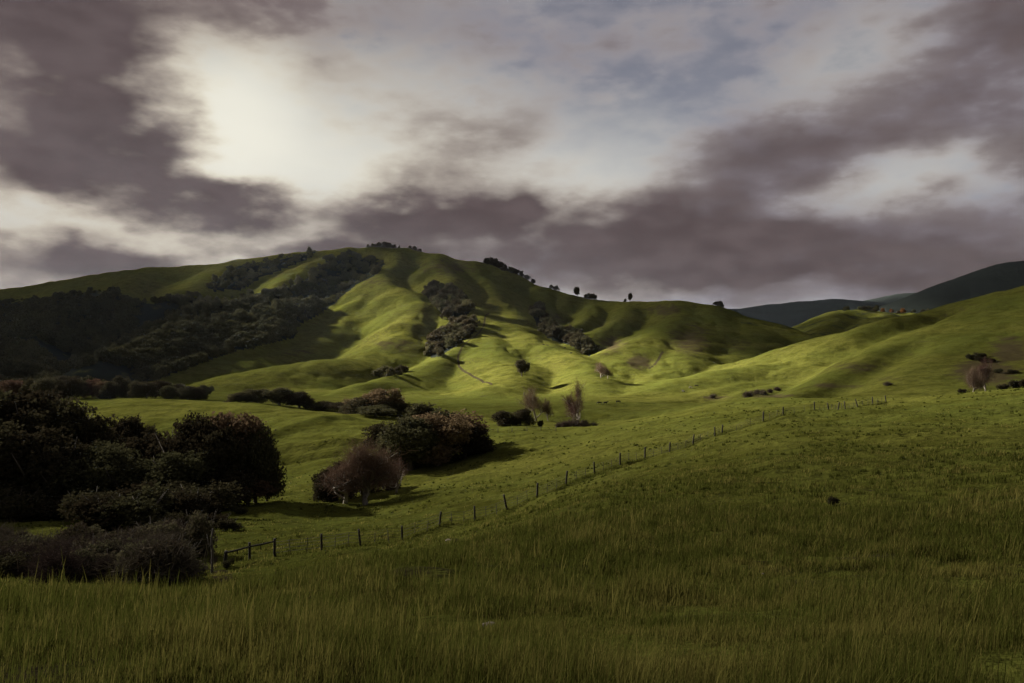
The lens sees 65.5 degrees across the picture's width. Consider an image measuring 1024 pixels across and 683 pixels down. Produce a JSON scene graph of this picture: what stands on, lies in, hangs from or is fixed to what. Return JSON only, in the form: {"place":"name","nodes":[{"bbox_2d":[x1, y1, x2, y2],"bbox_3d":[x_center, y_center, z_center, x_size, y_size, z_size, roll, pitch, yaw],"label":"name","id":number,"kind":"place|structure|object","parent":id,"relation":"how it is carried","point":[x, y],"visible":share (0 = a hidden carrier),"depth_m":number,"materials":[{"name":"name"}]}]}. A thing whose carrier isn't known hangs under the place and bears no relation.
{"place":"outdoors","nodes":[
{"label":"outdoors","id":0,"kind":"place"},
{"bbox_2d":[0,247,1023,682],"bbox_3d":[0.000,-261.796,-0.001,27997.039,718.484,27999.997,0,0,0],"label":"ground","id":1,"kind":"structure","parent":0,"point":[656,357],"depth_m":452.43,"materials":[{"name":"green plant"}]},
{"bbox_2d":[0,385,21,427],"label":"oak tree","id":2,"kind":"object","parent":1,"relation":"on","point":[3,395],"visible":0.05,"depth_m":149.24,"materials":[{"name":"green plant"}]},
{"bbox_2d":[0,521,21,537],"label":"bare shrub","id":3,"kind":"object","parent":1,"relation":"on","point":[9,531],"visible":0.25,"depth_m":80.97,"materials":[{"name":"brown plant"}]},
{"bbox_2d":[0,380,22,397],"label":"oak tree","id":4,"kind":"object","parent":1,"relation":"on","point":[15,386],"visible":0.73,"depth_m":431.58,"materials":[{"name":"brown plant"}]},
{"bbox_2d":[0,529,23,545],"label":"bare shrub","id":5,"kind":"object","parent":1,"relation":"on","point":[7,537],"visible":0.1,"depth_m":67.97,"materials":[{"name":"brown plant"}]},
{"bbox_2d":[0,538,25,556],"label":"bare shrub","id":6,"kind":"object","parent":1,"relation":"on","point":[3,550],"visible":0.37,"depth_m":62.10,"materials":[{"name":"brown plant"}]},
{"bbox_2d":[0,419,45,480],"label":"oak tree","id":7,"kind":"object","parent":1,"relation":"on","point":[10,427],"visible":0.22,"depth_m":116.93,"materials":[{"name":"green plant"}]},
{"bbox_2d":[7,536,42,551],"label":"shrub","id":8,"kind":"object","parent":1,"relation":"on","point":[34,545],"visible":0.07,"depth_m":62.71,"materials":[{"name":"green plant"}]},
{"bbox_2d":[18,378,35,396],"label":"oak tree","id":9,"kind":"object","parent":1,"relation":"on","point":[25,386],"visible":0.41,"depth_m":425.77,"materials":[{"name":"green plant"}]},
{"bbox_2d":[0,544,62,578],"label":"shrub","id":10,"kind":"object","parent":1,"relation":"on","point":[8,562],"visible":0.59,"depth_m":57.79,"materials":[{"name":"green plant"}]},
{"bbox_2d":[5,538,58,557],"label":"bare shrub","id":11,"kind":"object","parent":1,"relation":"on","point":[24,550],"visible":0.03,"depth_m":61.16,"materials":[{"name":"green plant"}]},
{"bbox_2d":[13,529,56,545],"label":"shrub","id":12,"kind":"object","parent":1,"relation":"on","point":[32,537],"visible":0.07,"depth_m":68.03,"materials":[{"name":"green plant"}]},
{"bbox_2d":[0,385,79,436],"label":"oak tree","id":13,"kind":"object","parent":1,"relation":"on","point":[19,405],"visible":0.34,"depth_m":148.69,"materials":[{"name":"green plant"}]},
{"bbox_2d":[30,376,55,395],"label":"oak tree","id":14,"kind":"object","parent":1,"relation":"on","point":[45,383],"visible":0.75,"depth_m":415.83,"materials":[{"name":"green plant"}]},
{"bbox_2d":[17,527,70,547],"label":"bare shrub","id":15,"kind":"object","parent":1,"relation":"on","point":[45,537],"visible":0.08,"depth_m":68.26,"materials":[{"name":"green plant"}]},
{"bbox_2d":[0,423,97,493],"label":"oak tree","id":16,"kind":"object","parent":1,"relation":"on","point":[49,450],"visible":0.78,"depth_m":115.00,"materials":[{"name":"green plant"}]},
{"bbox_2d":[5,532,95,578],"bbox_3d":[-33.429,16.317,58.517,6.313,4.691,6.817,0,0,-2],"label":"bare shrub","id":17,"kind":"object","parent":1,"relation":"on","point":[42,552],"visible":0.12,"depth_m":58.17,"materials":[{"name":"brown plant"}]},
{"bbox_2d":[16,539,96,583],"bbox_3d":[-27.367,13.683,47.919,4.442,3.501,4.798,0,0,-33],"label":"bare shrub","id":18,"kind":"object","parent":1,"relation":"on","point":[54,562],"visible":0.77,"depth_m":47.58,"materials":[{"name":"brown plant"}]},
{"bbox_2d":[52,375,70,397],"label":"oak tree","id":19,"kind":"object","parent":1,"relation":"on","point":[59,379],"visible":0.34,"depth_m":424.50,"materials":[{"name":"green plant"}]},
{"bbox_2d":[14,395,111,444],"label":"oak tree","id":20,"kind":"object","parent":1,"relation":"on","point":[62,414],"visible":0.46,"depth_m":145.79,"materials":[{"name":"green plant"}]},
{"bbox_2d":[61,375,84,397],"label":"oak tree","id":21,"kind":"object","parent":1,"relation":"on","point":[71,386],"visible":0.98,"depth_m":417.08,"materials":[{"name":"green plant"}]},
{"bbox_2d":[52,520,93,539],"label":"shrub","id":22,"kind":"object","parent":1,"relation":"on","point":[80,527],"visible":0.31,"depth_m":78.55,"materials":[{"name":"green plant"}]},
{"bbox_2d":[60,545,92,577],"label":"shrub","id":23,"kind":"object","parent":1,"relation":"on","point":[87,554],"visible":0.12,"depth_m":50.96,"materials":[{"name":"green plant"}]},
{"bbox_2d":[81,378,99,397],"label":"oak tree","id":24,"kind":"object","parent":1,"relation":"on","point":[92,382],"visible":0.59,"depth_m":434.69,"materials":[{"name":"green plant"}]},
{"bbox_2d":[63,414,121,453],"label":"oak tree","id":25,"kind":"object","parent":1,"relation":"on","point":[102,433],"visible":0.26,"depth_m":147.76,"materials":[{"name":"green plant"}]},
{"bbox_2d":[57,486,127,521],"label":"shrub","id":26,"kind":"object","parent":1,"relation":"on","point":[73,497],"visible":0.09,"depth_m":101.78,"materials":[{"name":"green plant"}]},
{"bbox_2d":[40,439,146,500],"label":"oak tree","id":27,"kind":"object","parent":1,"relation":"on","point":[107,455],"visible":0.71,"depth_m":115.54,"materials":[{"name":"green plant"}]},
{"bbox_2d":[72,547,124,579],"bbox_3d":[-26.993,14.601,51.860,4.776,2.216,4.927,0,0,-39],"label":"shrub","id":28,"kind":"object","parent":1,"relation":"on","point":[93,559],"visible":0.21,"depth_m":51.47,"materials":[{"name":"green plant"}]},
{"bbox_2d":[91,380,108,397],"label":"oak tree","id":29,"kind":"object","parent":1,"relation":"on","point":[97,387],"visible":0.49,"depth_m":431.01,"materials":[{"name":"green plant"}]},
{"bbox_2d":[74,535,130,553],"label":"shrub","id":30,"kind":"object","parent":1,"relation":"on","point":[106,545],"visible":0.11,"depth_m":53.94,"materials":[{"name":"green plant"}]},
{"bbox_2d":[91,549,121,581],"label":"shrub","id":31,"kind":"object","parent":1,"relation":"on","point":[102,571],"visible":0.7,"depth_m":49.62,"materials":[{"name":"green plant"}]},
{"bbox_2d":[98,381,120,398],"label":"oak tree","id":32,"kind":"object","parent":1,"relation":"on","point":[111,387],"visible":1,"depth_m":426.05,"materials":[{"name":"green plant"}]},
{"bbox_2d":[68,526,150,578],"bbox_3d":[-27.217,15.313,54.909,6.883,5.244,7.434,0,0,-37],"label":"bare shrub","id":33,"kind":"object","parent":1,"relation":"on","point":[130,541],"visible":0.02,"depth_m":54.68,"materials":[{"name":"brown plant"}]},
{"bbox_2d":[58,480,163,533],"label":"shrub","id":34,"kind":"object","parent":1,"relation":"on","point":[91,515],"visible":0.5,"depth_m":91.07,"materials":[{"name":"green plant"}]},
{"bbox_2d":[111,375,130,397],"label":"oak tree","id":35,"kind":"object","parent":1,"relation":"on","point":[118,378],"visible":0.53,"depth_m":433.36,"materials":[{"name":"green plant"}]},
{"bbox_2d":[119,378,136,397],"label":"oak tree","id":36,"kind":"object","parent":1,"relation":"on","point":[125,388],"visible":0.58,"depth_m":429.44,"materials":[{"name":"green plant"}]},
{"bbox_2d":[112,414,145,442],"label":"oak tree","id":37,"kind":"object","parent":1,"relation":"on","point":[131,426],"visible":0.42,"depth_m":164.44,"materials":[{"name":"green plant"}]},
{"bbox_2d":[82,521,183,577],"bbox_3d":[-26.138,15.088,54.809,7.999,5.323,7.407,0,0,-1],"label":"bare shrub","id":38,"kind":"object","parent":1,"relation":"on","point":[120,538],"visible":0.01,"depth_m":54.98,"materials":[{"name":"brown plant"}]},
{"bbox_2d":[107,458,160,495],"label":"oak tree","id":39,"kind":"object","parent":1,"relation":"on","point":[136,477],"visible":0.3,"depth_m":115.61,"materials":[{"name":"green plant"}]},
{"bbox_2d":[97,481,173,529],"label":"shrub","id":40,"kind":"object","parent":1,"relation":"on","point":[144,511],"visible":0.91,"depth_m":90.35,"materials":[{"name":"green plant"}]},
{"bbox_2d":[124,380,148,397],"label":"oak tree","id":41,"kind":"object","parent":1,"relation":"on","point":[132,385],"visible":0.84,"depth_m":419.41,"materials":[{"name":"green plant"}]},
{"bbox_2d":[116,537,157,582],"bbox_3d":[-22.577,13.630,49.326,3.086,3.097,3.456,0,0,13],"label":"shrub","id":42,"kind":"object","parent":1,"relation":"on","point":[127,554],"visible":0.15,"depth_m":48.53,"materials":[{"name":"green plant"}]},
{"bbox_2d":[133,381,157,398],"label":"oak tree","id":43,"kind":"object","parent":1,"relation":"on","point":[150,390],"visible":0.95,"depth_m":421.55,"materials":[{"name":"green plant"}]},
{"bbox_2d":[133,423,158,440],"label":"oak tree","id":44,"kind":"object","parent":1,"relation":"on","point":[152,429],"visible":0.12,"depth_m":164.87,"materials":[{"name":"green plant"}]},
{"bbox_2d":[85,524,213,586],"bbox_3d":[-21.457,13.513,48.080,7.198,4.956,7.774,0,0,38],"label":"bare shrub","id":45,"kind":"object","parent":1,"relation":"on","point":[126,560],"visible":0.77,"depth_m":47.37,"materials":[{"name":"brown plant"}]},
{"bbox_2d":[118,429,184,464],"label":"oak tree","id":46,"kind":"object","parent":1,"relation":"on","point":[137,443],"visible":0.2,"depth_m":125.39,"materials":[{"name":"green plant"}]},
{"bbox_2d":[153,379,172,397],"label":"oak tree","id":47,"kind":"object","parent":1,"relation":"on","point":[162,383],"visible":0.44,"depth_m":433.24,"materials":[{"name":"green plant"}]},
{"bbox_2d":[134,537,194,581],"bbox_3d":[-20.860,13.358,48.710,3.497,2.803,3.916,0,0,5],"label":"shrub","id":48,"kind":"object","parent":1,"relation":"on","point":[175,552],"visible":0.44,"depth_m":47.75,"materials":[{"name":"green plant"}]},
{"bbox_2d":[158,385,180,398],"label":"oak tree","id":49,"kind":"object","parent":1,"relation":"on","point":[168,391],"visible":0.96,"depth_m":423.01,"materials":[{"name":"green plant"}]},
{"bbox_2d":[150,517,189,543],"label":"shrub","id":50,"kind":"object","parent":1,"relation":"on","point":[167,526],"visible":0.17,"depth_m":65.59,"materials":[{"name":"green plant"}]},
{"bbox_2d":[134,450,218,487],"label":"oak tree","id":51,"kind":"object","parent":1,"relation":"on","point":[177,467],"visible":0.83,"depth_m":114.92,"materials":[{"name":"green plant"}]},
{"bbox_2d":[138,514,215,534],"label":"bare shrub","id":52,"kind":"object","parent":1,"relation":"on","point":[180,524],"depth_m":67.88,"materials":[{"name":"brown plant"}]},
{"bbox_2d":[159,480,199,492],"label":"oak tree","id":53,"kind":"object","parent":1,"relation":"on","point":[176,484],"visible":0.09,"depth_m":109.14,"materials":[{"name":"green plant"}]},
{"bbox_2d":[140,410,224,463],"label":"oak tree","id":54,"kind":"object","parent":1,"relation":"on","point":[191,429],"visible":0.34,"depth_m":124.05,"materials":[{"name":"green plant"}]},
{"bbox_2d":[178,386,194,399],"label":"oak tree","id":55,"kind":"object","parent":1,"relation":"on","point":[185,391],"visible":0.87,"depth_m":414.89,"materials":[{"name":"green plant"}]},
{"bbox_2d":[165,510,208,526],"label":"shrub","id":56,"kind":"object","parent":1,"relation":"on","point":[180,515],"visible":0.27,"depth_m":88.83,"materials":[{"name":"green plant"}]},
{"bbox_2d":[172,488,210,517],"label":"shrub","id":57,"kind":"object","parent":1,"relation":"on","point":[190,503],"visible":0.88,"depth_m":96.45,"materials":[{"name":"green plant"}]},
{"bbox_2d":[175,539,207,574],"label":"shrub","id":58,"kind":"object","parent":1,"relation":"on","point":[201,573],"visible":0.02,"depth_m":54.75,"materials":[{"name":"green plant"}]},
{"bbox_2d":[0,246,384,392],"bbox_3d":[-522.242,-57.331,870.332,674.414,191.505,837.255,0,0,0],"label":"woodland","id":59,"kind":"object","parent":1,"relation":"on","point":[146,355],"visible":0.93,"depth_m":868.12,"materials":[{"name":"green plant"}]},
{"bbox_2d":[186,386,205,399],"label":"oak tree","id":60,"kind":"object","parent":1,"relation":"on","point":[198,392],"visible":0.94,"depth_m":416.38,"materials":[{"name":"green plant"}]},
{"bbox_2d":[178,509,219,556],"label":"shrub","id":61,"kind":"object","parent":1,"relation":"on","point":[202,531],"visible":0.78,"depth_m":65.42,"materials":[{"name":"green plant"}]},
{"bbox_2d":[158,479,243,516],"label":"shrub","id":62,"kind":"object","parent":1,"relation":"on","point":[226,498],"visible":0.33,"depth_m":102.05,"materials":[{"name":"green plant"}]},
{"bbox_2d":[196,384,214,399],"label":"oak tree","id":63,"kind":"object","parent":1,"relation":"on","point":[209,390],"visible":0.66,"depth_m":423.88,"materials":[{"name":"green plant"}]},
{"bbox_2d":[207,528,213,572],"bbox_3d":[-21.815,15.302,57.508,0.558,3.609,0.195,0,0,3],"label":"dead trunk","id":64,"kind":"object","parent":1,"relation":"on","point":[212,555],"visible":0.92,"depth_m":57.44,"materials":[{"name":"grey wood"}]},
{"bbox_2d":[206,500,223,515],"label":"shrub","id":65,"kind":"object","parent":1,"relation":"on","point":[213,507],"visible":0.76,"depth_m":99.25,"materials":[{"name":"green plant"}]},
{"bbox_2d":[182,425,254,480],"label":"oak tree","id":66,"kind":"object","parent":1,"relation":"on","point":[228,445],"visible":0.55,"depth_m":120.90,"materials":[{"name":"green plant"}]},
{"bbox_2d":[207,512,230,528],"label":"shrub","id":67,"kind":"object","parent":1,"relation":"on","point":[219,516],"visible":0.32,"depth_m":89.48,"materials":[{"name":"green plant"}]},
{"bbox_2d":[216,517,242,530],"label":"shrub","id":68,"kind":"object","parent":1,"relation":"on","point":[228,524],"visible":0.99,"depth_m":86.34,"materials":[{"name":"green plant"}]},
{"bbox_2d":[192,411,271,463],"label":"oak tree","id":69,"kind":"object","parent":1,"relation":"on","point":[238,422],"visible":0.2,"depth_m":126.06,"materials":[{"name":"green plant"}]},
{"bbox_2d":[223,489,251,510],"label":"shrub","id":70,"kind":"object","parent":1,"relation":"on","point":[240,497],"visible":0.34,"depth_m":113.25,"materials":[{"name":"green plant"}]},
{"bbox_2d":[222,392,255,401],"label":"oak tree","id":71,"kind":"object","parent":1,"relation":"on","point":[237,397],"visible":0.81,"depth_m":341.63,"materials":[{"name":"green plant"}]},
{"bbox_2d":[224,538,275,560],"bbox_3d":[-20.030,16.322,60.955,0.365,1.872,4.404,0,0,44],"label":"rail fence","id":72,"kind":"object","parent":1,"relation":"on","point":[249,546],"visible":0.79,"depth_m":60.95,"materials":[{"name":"brown wood"}]},
{"bbox_2d":[239,388,269,402],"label":"oak tree","id":73,"kind":"object","parent":1,"relation":"on","point":[253,395],"visible":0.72,"depth_m":341.18,"materials":[{"name":"green plant"}]},
{"bbox_2d":[237,476,277,504],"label":"oak tree","id":74,"kind":"object","parent":1,"relation":"on","point":[262,488],"visible":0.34,"depth_m":121.77,"materials":[{"name":"green plant"}]},
{"bbox_2d":[232,423,286,502],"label":"oak tree","id":75,"kind":"object","parent":1,"relation":"on","point":[264,461],"visible":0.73,"depth_m":124.79,"materials":[{"name":"green plant"}]},
{"bbox_2d":[258,387,295,405],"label":"oak tree","id":76,"kind":"object","parent":1,"relation":"on","point":[276,395],"visible":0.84,"depth_m":341.99,"materials":[{"name":"green plant"}]},
{"bbox_2d":[281,391,315,408],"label":"oak tree","id":77,"kind":"object","parent":1,"relation":"on","point":[303,399],"visible":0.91,"depth_m":339.37,"materials":[{"name":"green plant"}]},
{"bbox_2d":[307,400,335,410],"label":"oak tree","id":78,"kind":"object","parent":1,"relation":"on","point":[317,407],"visible":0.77,"depth_m":335.74,"materials":[{"name":"green plant"}]},
{"bbox_2d":[312,482,333,501],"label":"shrub","id":79,"kind":"object","parent":1,"relation":"on","point":[320,494],"visible":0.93,"depth_m":127.61,"materials":[{"name":"green plant"}]},
{"bbox_2d":[311,468,338,501],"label":"shrub","id":80,"kind":"object","parent":1,"relation":"on","point":[314,478],"visible":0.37,"depth_m":129.90,"materials":[{"name":"green plant"}]},
{"bbox_2d":[325,401,344,411],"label":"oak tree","id":81,"kind":"object","parent":1,"relation":"on","point":[335,407],"visible":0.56,"depth_m":332.61,"materials":[{"name":"green plant"}]},
{"bbox_2d":[317,448,359,503],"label":"sycamore tree","id":82,"kind":"object","parent":1,"relation":"on","point":[334,485],"visible":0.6,"depth_m":121.26,"materials":[{"name":"brown plant"}]},
{"bbox_2d":[342,396,378,413],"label":"oak tree","id":83,"kind":"object","parent":1,"relation":"on","point":[353,406],"visible":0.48,"depth_m":314.87,"materials":[{"name":"green plant"}]},
{"bbox_2d":[317,430,417,504],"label":"sycamore tree","id":84,"kind":"object","parent":1,"relation":"on","point":[377,468],"visible":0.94,"depth_m":120.97,"materials":[{"name":"brown plant"}]},
{"bbox_2d":[355,405,397,417],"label":"oak tree","id":85,"kind":"object","parent":1,"relation":"on","point":[372,410],"visible":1,"depth_m":297.94,"materials":[{"name":"green plant"}]},
{"bbox_2d":[361,421,393,450],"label":"oak tree","id":86,"kind":"object","parent":1,"relation":"on","point":[375,430],"visible":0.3,"depth_m":193.72,"materials":[{"name":"green plant"}]},
{"bbox_2d":[362,387,404,413],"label":"oak tree","id":87,"kind":"object","parent":1,"relation":"on","point":[380,397],"visible":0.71,"depth_m":315.24,"materials":[{"name":"brown plant"}]},
{"bbox_2d":[380,456,409,492],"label":"sycamore tree","id":88,"kind":"object","parent":1,"relation":"on","point":[402,477],"visible":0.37,"depth_m":128.14,"materials":[{"name":"brown plant"}]},
{"bbox_2d":[380,402,410,416],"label":"oak tree","id":89,"kind":"object","parent":1,"relation":"on","point":[400,406],"visible":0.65,"depth_m":308.67,"materials":[{"name":"green plant"}]},
{"bbox_2d":[373,435,425,469],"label":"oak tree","id":90,"kind":"object","parent":1,"relation":"on","point":[418,466],"visible":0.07,"depth_m":164.27,"materials":[{"name":"green plant"}]},
{"bbox_2d":[374,416,443,470],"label":"oak tree","id":91,"kind":"object","parent":1,"relation":"on","point":[412,433],"visible":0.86,"depth_m":158.97,"materials":[{"name":"green plant"}]},
{"bbox_2d":[387,402,459,429],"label":"oak tree","id":92,"kind":"object","parent":1,"relation":"on","point":[418,408],"visible":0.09,"depth_m":176.64,"materials":[{"name":"green plant"}]},
{"bbox_2d":[404,408,475,467],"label":"oak tree","id":93,"kind":"object","parent":1,"relation":"on","point":[452,429],"visible":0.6,"depth_m":163.87,"materials":[{"name":"green plant"}]},
{"bbox_2d":[438,411,487,429],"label":"oak tree","id":94,"kind":"object","parent":1,"relation":"on","point":[476,419],"visible":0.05,"depth_m":178.53,"materials":[{"name":"green plant"}]},
{"bbox_2d":[446,424,496,460],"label":"oak tree","id":95,"kind":"object","parent":1,"relation":"on","point":[478,442],"visible":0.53,"depth_m":170.25,"materials":[{"name":"green plant"}]},
{"bbox_2d":[490,410,520,425],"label":"oak tree","id":96,"kind":"object","parent":1,"relation":"on","point":[503,418],"visible":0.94,"depth_m":259.90,"materials":[{"name":"green plant"}]},
{"bbox_2d":[0,387,1023,682],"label":"grass","id":97,"kind":"structure","parent":1,"relation":"on","point":[266,629],"depth_m":8.74,"materials":[{"name":"green plant"}]},
{"bbox_2d":[514,359,530,376],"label":"oak tree","id":98,"kind":"object","parent":1,"relation":"on","point":[522,365],"visible":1,"depth_m":582.82,"materials":[{"name":"green plant"}]},
{"bbox_2d":[508,408,537,425],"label":"oak tree","id":99,"kind":"object","parent":1,"relation":"on","point":[523,416],"visible":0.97,"depth_m":259.81,"materials":[{"name":"green plant"}]},
{"bbox_2d":[516,384,551,420],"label":"sycamore tree","id":100,"kind":"object","parent":1,"relation":"on","point":[533,401],"visible":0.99,"depth_m":329.68,"materials":[{"name":"brown plant"}]},
{"bbox_2d":[558,377,586,421],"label":"sycamore tree","id":101,"kind":"object","parent":1,"relation":"on","point":[573,409],"visible":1,"depth_m":261.52,"materials":[{"name":"brown plant"}]},
{"bbox_2d":[276,395,886,554],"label":"wire fence","id":102,"kind":"object","parent":1,"relation":"on","point":[504,500],"visible":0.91,"depth_m":87.99,"materials":[{"name":"brown wood"}]},
{"bbox_2d":[581,342,598,353],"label":"oak tree","id":103,"kind":"object","parent":1,"relation":"on","point":[589,348],"visible":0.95,"depth_m":746.01,"materials":[{"name":"green plant"}]},
{"bbox_2d":[961,363,989,391],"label":"sycamore tree","id":104,"kind":"object","parent":1,"relation":"on","point":[973,378],"visible":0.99,"depth_m":294.20,"materials":[{"name":"brown plant"}]},
{"bbox_2d":[975,357,994,390],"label":"sycamore tree","id":105,"kind":"object","parent":1,"relation":"on","point":[986,369],"visible":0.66,"depth_m":298.74,"materials":[{"name":"brown plant"}]},
{"bbox_2d":[0,0,1023,308],"label":"sky","id":106,"kind":"structure","parent":0,"point":[740,154],"materials":[{"name":"grey"}]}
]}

